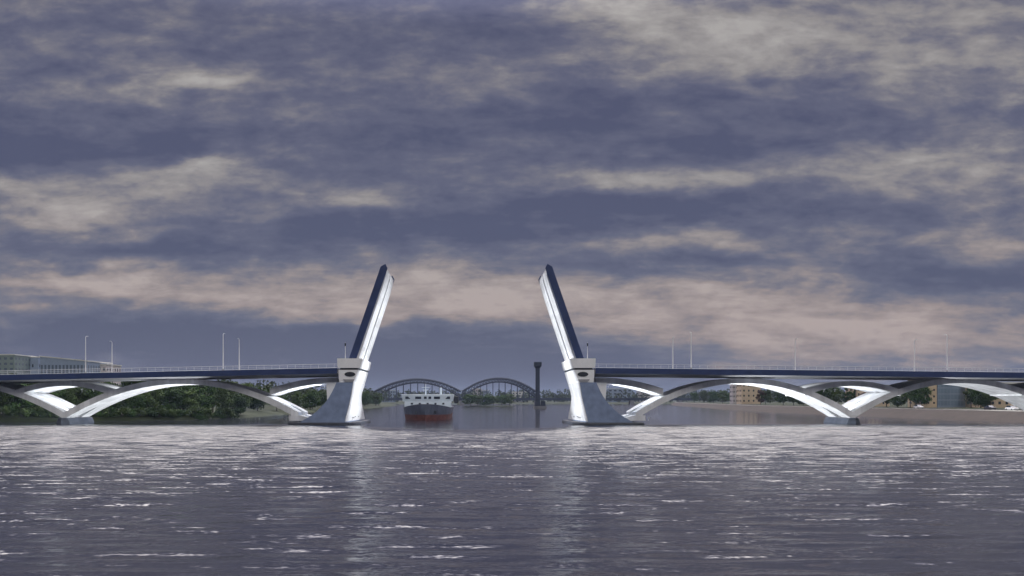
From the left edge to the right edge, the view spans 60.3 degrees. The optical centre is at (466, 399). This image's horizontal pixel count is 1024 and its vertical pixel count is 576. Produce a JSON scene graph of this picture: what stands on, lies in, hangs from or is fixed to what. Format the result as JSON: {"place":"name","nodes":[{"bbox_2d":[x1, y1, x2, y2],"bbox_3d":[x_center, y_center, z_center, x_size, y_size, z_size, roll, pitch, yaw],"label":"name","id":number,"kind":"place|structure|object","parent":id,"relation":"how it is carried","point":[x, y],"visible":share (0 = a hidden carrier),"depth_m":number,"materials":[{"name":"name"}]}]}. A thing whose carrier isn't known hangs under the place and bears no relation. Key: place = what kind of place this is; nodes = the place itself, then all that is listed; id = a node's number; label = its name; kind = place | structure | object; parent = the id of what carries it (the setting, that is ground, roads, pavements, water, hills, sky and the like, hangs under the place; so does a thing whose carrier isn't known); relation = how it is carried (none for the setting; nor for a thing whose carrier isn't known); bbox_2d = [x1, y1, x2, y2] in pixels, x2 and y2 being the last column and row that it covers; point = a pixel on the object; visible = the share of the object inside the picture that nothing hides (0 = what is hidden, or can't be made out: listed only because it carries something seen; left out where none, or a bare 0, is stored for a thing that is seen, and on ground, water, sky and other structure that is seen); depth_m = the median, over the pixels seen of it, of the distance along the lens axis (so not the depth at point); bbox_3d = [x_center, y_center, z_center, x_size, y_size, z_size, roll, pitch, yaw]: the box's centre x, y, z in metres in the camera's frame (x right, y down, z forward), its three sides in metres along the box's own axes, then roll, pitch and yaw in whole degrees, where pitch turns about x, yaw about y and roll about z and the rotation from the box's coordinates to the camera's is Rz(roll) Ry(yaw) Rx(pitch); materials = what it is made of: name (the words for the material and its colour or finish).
{"place":"outdoors","nodes":[
{"label":"outdoors","id":0,"kind":"place"},
{"bbox_2d":[0,403,396,421],"bbox_3d":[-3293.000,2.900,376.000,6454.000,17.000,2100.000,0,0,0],"label":"bank ground","id":1,"kind":"structure","parent":0,"point":[268,410],"depth_m":282.63,"materials":[{"name":"green plant"}]},
{"bbox_2d":[0,406,12,414],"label":"shrub","id":2,"kind":"object","parent":1,"relation":"on","point":[5,410],"visible":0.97,"depth_m":261.23,"materials":[{"name":"green plant"}]},
{"bbox_2d":[0,391,15,413],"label":"broadleaf tree","id":3,"kind":"object","parent":1,"relation":"on","point":[4,400],"visible":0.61,"depth_m":266.34,"materials":[{"name":"green plant"}]},
{"bbox_2d":[4,406,20,415],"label":"shrub","id":4,"kind":"object","parent":1,"relation":"on","point":[13,410],"visible":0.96,"depth_m":262.73,"materials":[{"name":"green plant"}]},
{"bbox_2d":[0,354,37,383],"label":"building","id":5,"kind":"structure","parent":1,"relation":"on","point":[14,362],"depth_m":557.34,"materials":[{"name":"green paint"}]},
{"bbox_2d":[2,384,39,410],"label":"broadleaf tree","id":6,"kind":"object","parent":1,"relation":"on","point":[26,403],"visible":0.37,"depth_m":265.55,"materials":[{"name":"green plant"}]},
{"bbox_2d":[11,408,30,416],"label":"shrub","id":7,"kind":"object","parent":1,"relation":"on","point":[25,412],"visible":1,"depth_m":261.68,"materials":[{"name":"green plant"}]},
{"bbox_2d":[26,407,42,415],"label":"shrub","id":8,"kind":"object","parent":1,"relation":"on","point":[34,412],"visible":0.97,"depth_m":263.37,"materials":[{"name":"green plant"}]},
{"bbox_2d":[30,357,39,373],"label":"building","id":9,"kind":"structure","parent":1,"relation":"on","point":[34,365],"depth_m":576.00,"materials":[{"name":"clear glass"}]},
{"bbox_2d":[28,406,46,416],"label":"shrub","id":10,"kind":"object","parent":1,"relation":"on","point":[38,409],"visible":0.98,"depth_m":263.26,"materials":[{"name":"green plant"}]},
{"bbox_2d":[39,409,54,417],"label":"shrub","id":11,"kind":"object","parent":1,"relation":"on","point":[46,411],"visible":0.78,"depth_m":264.13,"materials":[{"name":"green plant"}]},
{"bbox_2d":[49,389,67,399],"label":"broadleaf tree","id":12,"kind":"object","parent":1,"relation":"on","point":[61,394],"visible":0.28,"depth_m":271.48,"materials":[{"name":"green plant"}]},
{"bbox_2d":[39,356,110,382],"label":"building","id":13,"kind":"structure","parent":1,"relation":"on","point":[47,364],"depth_m":566.00,"materials":[{"name":"grey concrete"}]},
{"bbox_2d":[65,387,88,404],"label":"broadleaf tree","id":14,"kind":"object","parent":1,"relation":"on","point":[73,398],"visible":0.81,"depth_m":272.10,"materials":[{"name":"green plant"}]},
{"bbox_2d":[80,389,110,407],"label":"broadleaf tree","id":15,"kind":"object","parent":1,"relation":"on","point":[95,393],"visible":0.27,"depth_m":273.83,"materials":[{"name":"green plant"}]},
{"bbox_2d":[101,407,116,417],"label":"shrub","id":16,"kind":"object","parent":1,"relation":"on","point":[105,410],"visible":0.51,"depth_m":270.42,"materials":[{"name":"green plant"}]},
{"bbox_2d":[100,364,121,385],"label":"building","id":17,"kind":"structure","parent":1,"relation":"on","point":[103,366],"depth_m":596.79,"materials":[{"name":"paint"}]},
{"bbox_2d":[106,407,118,416],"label":"shrub","id":18,"kind":"object","parent":1,"relation":"on","point":[111,410],"visible":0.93,"depth_m":272.02,"materials":[{"name":"green plant"}]},
{"bbox_2d":[108,385,129,407],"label":"broadleaf tree","id":19,"kind":"object","parent":1,"relation":"on","point":[123,402],"visible":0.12,"depth_m":277.19,"materials":[{"name":"green plant"}]},
{"bbox_2d":[112,407,131,416],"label":"shrub","id":20,"kind":"object","parent":1,"relation":"on","point":[123,410],"visible":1,"depth_m":272.65,"materials":[{"name":"green plant"}]},
{"bbox_2d":[126,408,135,416],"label":"shrub","id":21,"kind":"object","parent":1,"relation":"on","point":[132,414],"visible":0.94,"depth_m":273.97,"materials":[{"name":"green plant"}]},
{"bbox_2d":[119,381,146,401],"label":"broadleaf tree","id":22,"kind":"object","parent":1,"relation":"on","point":[125,383],"visible":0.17,"depth_m":298.43,"materials":[{"name":"green plant"}]},
{"bbox_2d":[120,394,148,408],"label":"broadleaf tree","id":23,"kind":"object","parent":1,"relation":"on","point":[132,403],"visible":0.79,"depth_m":279.61,"materials":[{"name":"green plant"}]},
{"bbox_2d":[132,408,147,416],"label":"shrub","id":24,"kind":"object","parent":1,"relation":"on","point":[140,412],"visible":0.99,"depth_m":276.12,"materials":[{"name":"green plant"}]},
{"bbox_2d":[143,406,157,416],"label":"shrub","id":25,"kind":"object","parent":1,"relation":"on","point":[150,410],"visible":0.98,"depth_m":277.63,"materials":[{"name":"green plant"}]},
{"bbox_2d":[140,388,164,408],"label":"broadleaf tree","id":26,"kind":"object","parent":1,"relation":"on","point":[150,396],"visible":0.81,"depth_m":283.21,"materials":[{"name":"green plant"}]},
{"bbox_2d":[152,408,167,416],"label":"shrub","id":27,"kind":"object","parent":1,"relation":"on","point":[161,410],"visible":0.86,"depth_m":280.08,"materials":[{"name":"green plant"}]},
{"bbox_2d":[153,386,186,409],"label":"broadleaf tree","id":28,"kind":"object","parent":1,"relation":"on","point":[173,399],"visible":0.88,"depth_m":287.44,"materials":[{"name":"green plant"}]},
{"bbox_2d":[167,409,178,417],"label":"shrub","id":29,"kind":"object","parent":1,"relation":"on","point":[173,412],"visible":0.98,"depth_m":281.81,"materials":[{"name":"green plant"}]},
{"bbox_2d":[177,409,185,416],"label":"shrub","id":30,"kind":"object","parent":1,"relation":"on","point":[180,413],"visible":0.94,"depth_m":284.94,"materials":[{"name":"green plant"}]},
{"bbox_2d":[162,385,205,409],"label":"broadleaf tree","id":31,"kind":"object","parent":1,"relation":"on","point":[186,387],"visible":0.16,"depth_m":304.98,"materials":[{"name":"green plant"}]},
{"bbox_2d":[180,389,200,414],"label":"broadleaf tree","id":32,"kind":"object","parent":1,"relation":"on","point":[191,394],"visible":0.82,"depth_m":291.70,"materials":[{"name":"green plant"}]},
{"bbox_2d":[183,405,203,416],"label":"shrub","id":33,"kind":"object","parent":1,"relation":"on","point":[191,409],"visible":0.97,"depth_m":287.82,"materials":[{"name":"green plant"}]},
{"bbox_2d":[191,410,208,419],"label":"shrub","id":34,"kind":"object","parent":1,"relation":"on","point":[200,416],"visible":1,"depth_m":288.31,"materials":[{"name":"green plant"}]},
{"bbox_2d":[190,385,209,398],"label":"broadleaf tree","id":35,"kind":"object","parent":1,"relation":"on","point":[204,393],"visible":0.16,"depth_m":309.80,"materials":[{"name":"green plant"}]},
{"bbox_2d":[196,394,214,409],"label":"broadleaf tree","id":36,"kind":"object","parent":1,"relation":"on","point":[205,401],"visible":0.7,"depth_m":298.12,"materials":[{"name":"green plant"}]},
{"bbox_2d":[202,408,214,418],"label":"shrub","id":37,"kind":"object","parent":1,"relation":"on","point":[208,412],"visible":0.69,"depth_m":293.16,"materials":[{"name":"green plant"}]},
{"bbox_2d":[200,386,219,411],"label":"broadleaf tree","id":38,"kind":"object","parent":1,"relation":"on","point":[211,390],"visible":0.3,"depth_m":320.73,"materials":[{"name":"green plant"}]},
{"bbox_2d":[214,409,225,418],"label":"shrub","id":39,"kind":"object","parent":1,"relation":"on","point":[219,412],"visible":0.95,"depth_m":299.68,"materials":[{"name":"green plant"}]},
{"bbox_2d":[211,388,235,409],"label":"broadleaf tree","id":40,"kind":"object","parent":1,"relation":"on","point":[224,397],"visible":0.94,"depth_m":304.50,"materials":[{"name":"green plant"}]},
{"bbox_2d":[215,407,234,418],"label":"shrub","id":41,"kind":"object","parent":1,"relation":"on","point":[227,410],"visible":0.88,"depth_m":303.16,"materials":[{"name":"green plant"}]},
{"bbox_2d":[215,380,240,396],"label":"broadleaf tree","id":42,"kind":"object","parent":1,"relation":"on","point":[231,390],"visible":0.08,"depth_m":327.59,"materials":[{"name":"green plant"}]},
{"bbox_2d":[229,393,247,414],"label":"broadleaf tree","id":43,"kind":"object","parent":1,"relation":"on","point":[240,402],"visible":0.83,"depth_m":315.07,"materials":[{"name":"green plant"}]},
{"bbox_2d":[235,382,254,407],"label":"broadleaf tree","id":44,"kind":"object","parent":1,"relation":"on","point":[250,398],"visible":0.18,"depth_m":359.97,"materials":[{"name":"green plant"}]},
{"bbox_2d":[247,383,268,410],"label":"broadleaf tree","id":45,"kind":"object","parent":1,"relation":"on","point":[257,404],"visible":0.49,"depth_m":370.04,"materials":[{"name":"green plant"}]},
{"bbox_2d":[267,387,286,410],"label":"broadleaf tree","id":46,"kind":"object","parent":1,"relation":"on","point":[282,396],"visible":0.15,"depth_m":396.62,"materials":[{"name":"green plant"}]},
{"bbox_2d":[290,391,304,406],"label":"broadleaf tree","id":47,"kind":"object","parent":1,"relation":"on","point":[296,400],"visible":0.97,"depth_m":438.60,"materials":[{"name":"green plant"}]},
{"bbox_2d":[300,389,321,409],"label":"broadleaf tree","id":48,"kind":"object","parent":1,"relation":"on","point":[312,397],"visible":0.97,"depth_m":468.75,"materials":[{"name":"green plant"}]},
{"bbox_2d":[316,392,326,406],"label":"broadleaf tree","id":49,"kind":"object","parent":1,"relation":"on","point":[322,396],"visible":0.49,"depth_m":506.41,"materials":[{"name":"green plant"}]},
{"bbox_2d":[362,394,369,405],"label":"broadleaf tree","id":50,"kind":"object","parent":1,"relation":"on","point":[365,397],"visible":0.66,"depth_m":687.80,"materials":[{"name":"green plant"}]},
{"bbox_2d":[372,395,378,405],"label":"broadleaf tree","id":51,"kind":"object","parent":1,"relation":"on","point":[375,399],"visible":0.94,"depth_m":751.17,"materials":[{"name":"green plant"}]},
{"bbox_2d":[374,392,383,405],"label":"broadleaf tree","id":52,"kind":"object","parent":1,"relation":"on","point":[381,396],"visible":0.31,"depth_m":790.89,"materials":[{"name":"green plant"}]},
{"bbox_2d":[167,379,907,404],"bbox_3d":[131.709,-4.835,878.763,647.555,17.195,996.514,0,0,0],"label":"bank woodland","id":53,"kind":"object","parent":1,"relation":"on","point":[304,390],"visible":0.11,"depth_m":604.13,"materials":[{"name":"green plant"}]},
{"bbox_2d":[466,405,512,406],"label":"islet ground","id":54,"kind":"structure","parent":0,"point":[489,406],"depth_m":863.41,"materials":[{"name":"green plant"}]},
{"bbox_2d":[461,394,476,405],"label":"broadleaf tree","id":55,"kind":"object","parent":54,"relation":"on","point":[468,398],"visible":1,"depth_m":862.82,"materials":[{"name":"green plant"}]},
{"bbox_2d":[472,395,483,405],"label":"broadleaf tree","id":56,"kind":"object","parent":54,"relation":"on","point":[477,401],"visible":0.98,"depth_m":866.61,"materials":[{"name":"green plant"}]},
{"bbox_2d":[478,394,493,405],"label":"broadleaf tree","id":57,"kind":"object","parent":54,"relation":"on","point":[487,399],"visible":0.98,"depth_m":869.25,"materials":[{"name":"green plant"}]},
{"bbox_2d":[494,395,508,405],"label":"broadleaf tree","id":58,"kind":"object","parent":54,"relation":"on","point":[502,399],"visible":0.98,"depth_m":875.79,"materials":[{"name":"green plant"}]},
{"bbox_2d":[505,394,515,405],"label":"broadleaf tree","id":59,"kind":"object","parent":54,"relation":"on","point":[509,397],"visible":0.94,"depth_m":880.07,"materials":[{"name":"green plant"}]},
{"bbox_2d":[0,404,1023,575],"bbox_3d":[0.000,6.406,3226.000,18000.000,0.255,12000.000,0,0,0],"label":"water","id":60,"kind":"structure","parent":0,"point":[529,490],"depth_m":58.56,"materials":[{"name":"black liquid"}]},
{"bbox_2d":[0,264,393,424],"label":"drawbridge","id":61,"kind":"object","parent":60,"relation":"in","point":[342,405],"visible":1,"depth_m":231.00,"materials":[{"name":"grey concrete"}]},
{"bbox_2d":[402,384,458,419],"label":"cargo ship","id":62,"kind":"object","parent":60,"relation":"on","point":[425,406],"visible":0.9,"depth_m":287.16,"materials":[{"name":"grey metal"}]},
{"bbox_2d":[533,362,546,408],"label":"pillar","id":63,"kind":"structure","parent":60,"relation":"in","point":[539,404],"depth_m":644.44,"materials":[{"name":"metal"}]},
{"bbox_2d":[374,377,721,404],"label":"railway bridge","id":64,"kind":"structure","parent":60,"relation":"in","point":[519,384],"depth_m":1225.49,"materials":[{"name":"metal"}]},
{"bbox_2d":[538,264,1023,424],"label":"drawbridge","id":65,"kind":"object","parent":60,"relation":"in","point":[590,405],"visible":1,"depth_m":231.00,"materials":[{"name":"grey concrete"}]},
{"bbox_2d":[945,334,947,371],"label":"street lamp","id":66,"kind":"object","parent":65,"relation":"on","point":[947,353],"visible":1,"depth_m":227.68,"materials":[{"name":"grey metal"}]},
{"bbox_2d":[0,0,1023,397],"label":"sky","id":67,"kind":"structure","parent":0,"point":[844,179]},
{"bbox_2d":[301,400,842,403],"bbox_3d":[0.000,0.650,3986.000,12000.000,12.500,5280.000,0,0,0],"label":"bank ground","id":68,"kind":"structure","parent":0,"point":[531,402],"depth_m":1400.22,"materials":[{"name":"green plant"}]},
{"bbox_2d":[382,390,395,401],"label":"building","id":69,"kind":"structure","parent":68,"relation":"on","point":[393,392],"depth_m":1486.00,"materials":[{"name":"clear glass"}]},
{"bbox_2d":[512,392,527,401],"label":"building","id":70,"kind":"structure","parent":68,"relation":"on","point":[519,393],"depth_m":1486.00,"materials":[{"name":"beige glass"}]},
{"bbox_2d":[370,388,844,401],"bbox_3d":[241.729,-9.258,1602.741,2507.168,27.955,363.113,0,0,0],"label":"woodland","id":71,"kind":"object","parent":68,"relation":"on","point":[564,395],"visible":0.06,"depth_m":1464.57,"materials":[{"name":"green plant"}]},
{"bbox_2d":[606,388,631,401],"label":"building","id":72,"kind":"structure","parent":68,"relation":"on","point":[613,391],"depth_m":1486.00,"materials":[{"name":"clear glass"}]},
{"bbox_2d":[637,391,655,401],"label":"building","id":73,"kind":"structure","parent":68,"relation":"on","point":[640,393],"depth_m":1486.00,"materials":[{"name":"paint"}]},
{"bbox_2d":[730,384,735,403],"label":"building","id":74,"kind":"structure","parent":0,"point":[732,393],"depth_m":696.39,"materials":[{"name":"paint"}]},
{"bbox_2d":[736,384,760,403],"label":"building","id":75,"kind":"structure","parent":0,"point":[746,394],"depth_m":626.00,"materials":[{"name":"beige paint"}]},
{"bbox_2d":[678,402,986,409],"bbox_3d":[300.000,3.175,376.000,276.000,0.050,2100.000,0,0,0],"label":"quay road","id":76,"kind":"structure","parent":0,"point":[777,405],"depth_m":505.67,"materials":[{"name":"grey asphalt"}]},
{"bbox_2d":[984,405,996,409],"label":"parked car","id":77,"kind":"object","parent":76,"relation":"on","point":[989,407],"visible":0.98,"depth_m":278.94,"materials":[{"name":"grey metal"}]},
{"bbox_2d":[1005,406,1018,409],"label":"parked car","id":78,"kind":"object","parent":76,"relation":"on","point":[1010,408],"visible":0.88,"depth_m":268.32,"materials":[{"name":"white metal"}]},
{"bbox_2d":[671,402,1023,422],"bbox_3d":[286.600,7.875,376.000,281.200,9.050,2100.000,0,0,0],"label":"bank slope","id":79,"kind":"structure","parent":0,"point":[997,416],"depth_m":314.06,"materials":[{"name":"stone"}]},
{"bbox_2d":[677,402,1022,410],"bbox_3d":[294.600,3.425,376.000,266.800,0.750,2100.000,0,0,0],"label":"quay coping","id":80,"kind":"object","parent":79,"relation":"on","point":[886,408],"visible":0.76,"depth_m":318.98,"materials":[{"name":"grey concrete"}]},
{"bbox_2d":[686,402,1020,409],"bbox_3d":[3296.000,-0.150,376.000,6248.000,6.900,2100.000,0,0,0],"label":"bank ground","id":81,"kind":"structure","parent":0,"point":[905,405],"depth_m":480.34,"materials":[{"name":"green plant"}]},
{"bbox_2d":[690,392,698,402],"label":"broadleaf tree","id":82,"kind":"object","parent":81,"relation":"on","point":[695,397],"visible":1,"depth_m":977.10,"materials":[{"name":"green plant"}]},
{"bbox_2d":[699,390,707,400],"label":"broadleaf tree","id":83,"kind":"object","parent":81,"relation":"on","point":[703,394],"visible":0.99,"depth_m":897.31,"materials":[{"name":"green plant"}]},
{"bbox_2d":[707,389,718,402],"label":"broadleaf tree","id":84,"kind":"object","parent":81,"relation":"on","point":[712,393],"visible":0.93,"depth_m":823.36,"materials":[{"name":"green plant"}]},
{"bbox_2d":[717,390,726,402],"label":"broadleaf tree","id":85,"kind":"object","parent":81,"relation":"on","point":[722,394],"visible":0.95,"depth_m":770.01,"materials":[{"name":"green plant"}]},
{"bbox_2d":[755,390,764,404],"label":"rust leaved tree","id":86,"kind":"object","parent":81,"relation":"on","point":[760,400],"visible":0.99,"depth_m":569.97,"materials":[{"name":"brown plant"}]},
{"bbox_2d":[760,389,771,404],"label":"broadleaf tree","id":87,"kind":"object","parent":81,"relation":"on","point":[767,394],"visible":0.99,"depth_m":569.13,"materials":[{"name":"green plant"}]},
{"bbox_2d":[774,392,788,404],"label":"broadleaf tree","id":88,"kind":"object","parent":81,"relation":"on","point":[783,398],"visible":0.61,"depth_m":525.23,"materials":[{"name":"green plant"}]},
{"bbox_2d":[815,389,831,398],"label":"broadleaf tree","id":89,"kind":"object","parent":81,"relation":"on","point":[822,393],"visible":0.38,"depth_m":459.85,"materials":[{"name":"green plant"}]},
{"bbox_2d":[827,387,843,401],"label":"broadleaf tree","id":90,"kind":"object","parent":81,"relation":"on","point":[837,396],"visible":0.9,"depth_m":439.09,"materials":[{"name":"green plant"}]},
{"bbox_2d":[841,388,849,402],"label":"poplar tree","id":91,"kind":"object","parent":81,"relation":"on","point":[846,398],"visible":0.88,"depth_m":425.54,"materials":[{"name":"green plant"}]},
{"bbox_2d":[848,391,855,400],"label":"poplar tree","id":92,"kind":"object","parent":81,"relation":"on","point":[852,396],"visible":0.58,"depth_m":420.25,"materials":[{"name":"green plant"}]},
{"bbox_2d":[845,388,889,405],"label":"building","id":93,"kind":"structure","parent":81,"relation":"on","point":[858,392],"depth_m":416.53,"materials":[{"name":"beige paint"}]},
{"bbox_2d":[890,396,905,406],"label":"broadleaf tree","id":94,"kind":"object","parent":81,"relation":"on","point":[896,401],"visible":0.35,"depth_m":364.00,"materials":[{"name":"green plant"}]},
{"bbox_2d":[898,392,914,406],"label":"broadleaf tree","id":95,"kind":"object","parent":81,"relation":"on","point":[903,396],"visible":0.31,"depth_m":353.96,"materials":[{"name":"green plant"}]},
{"bbox_2d":[905,387,932,404],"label":"broadleaf tree","id":96,"kind":"object","parent":81,"relation":"on","point":[919,397],"visible":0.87,"depth_m":342.20,"materials":[{"name":"green plant"}]},
{"bbox_2d":[908,380,936,407],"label":"building","id":97,"kind":"structure","parent":81,"relation":"on","point":[933,402],"depth_m":346.00,"materials":[{"name":"beige paint"}]},
{"bbox_2d":[937,384,964,406],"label":"building","id":98,"kind":"structure","parent":81,"relation":"on","point":[949,395],"depth_m":347.94,"materials":[{"name":"glass"}]},
{"bbox_2d":[963,388,981,407],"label":"broadleaf tree","id":99,"kind":"object","parent":81,"relation":"on","point":[968,399],"visible":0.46,"depth_m":329.60,"materials":[{"name":"green plant"}]},
{"bbox_2d":[967,388,991,407],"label":"broadleaf tree","id":100,"kind":"object","parent":81,"relation":"on","point":[977,400],"visible":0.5,"depth_m":322.46,"materials":[{"name":"green plant"}]},
{"bbox_2d":[981,392,998,404],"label":"broadleaf tree","id":101,"kind":"object","parent":81,"relation":"on","point":[987,397],"visible":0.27,"depth_m":319.14,"materials":[{"name":"green plant"}]},
{"bbox_2d":[965,382,1023,407],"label":"building","id":102,"kind":"structure","parent":81,"relation":"on","point":[998,403],"depth_m":326.00,"materials":[{"name":"beige paint"}]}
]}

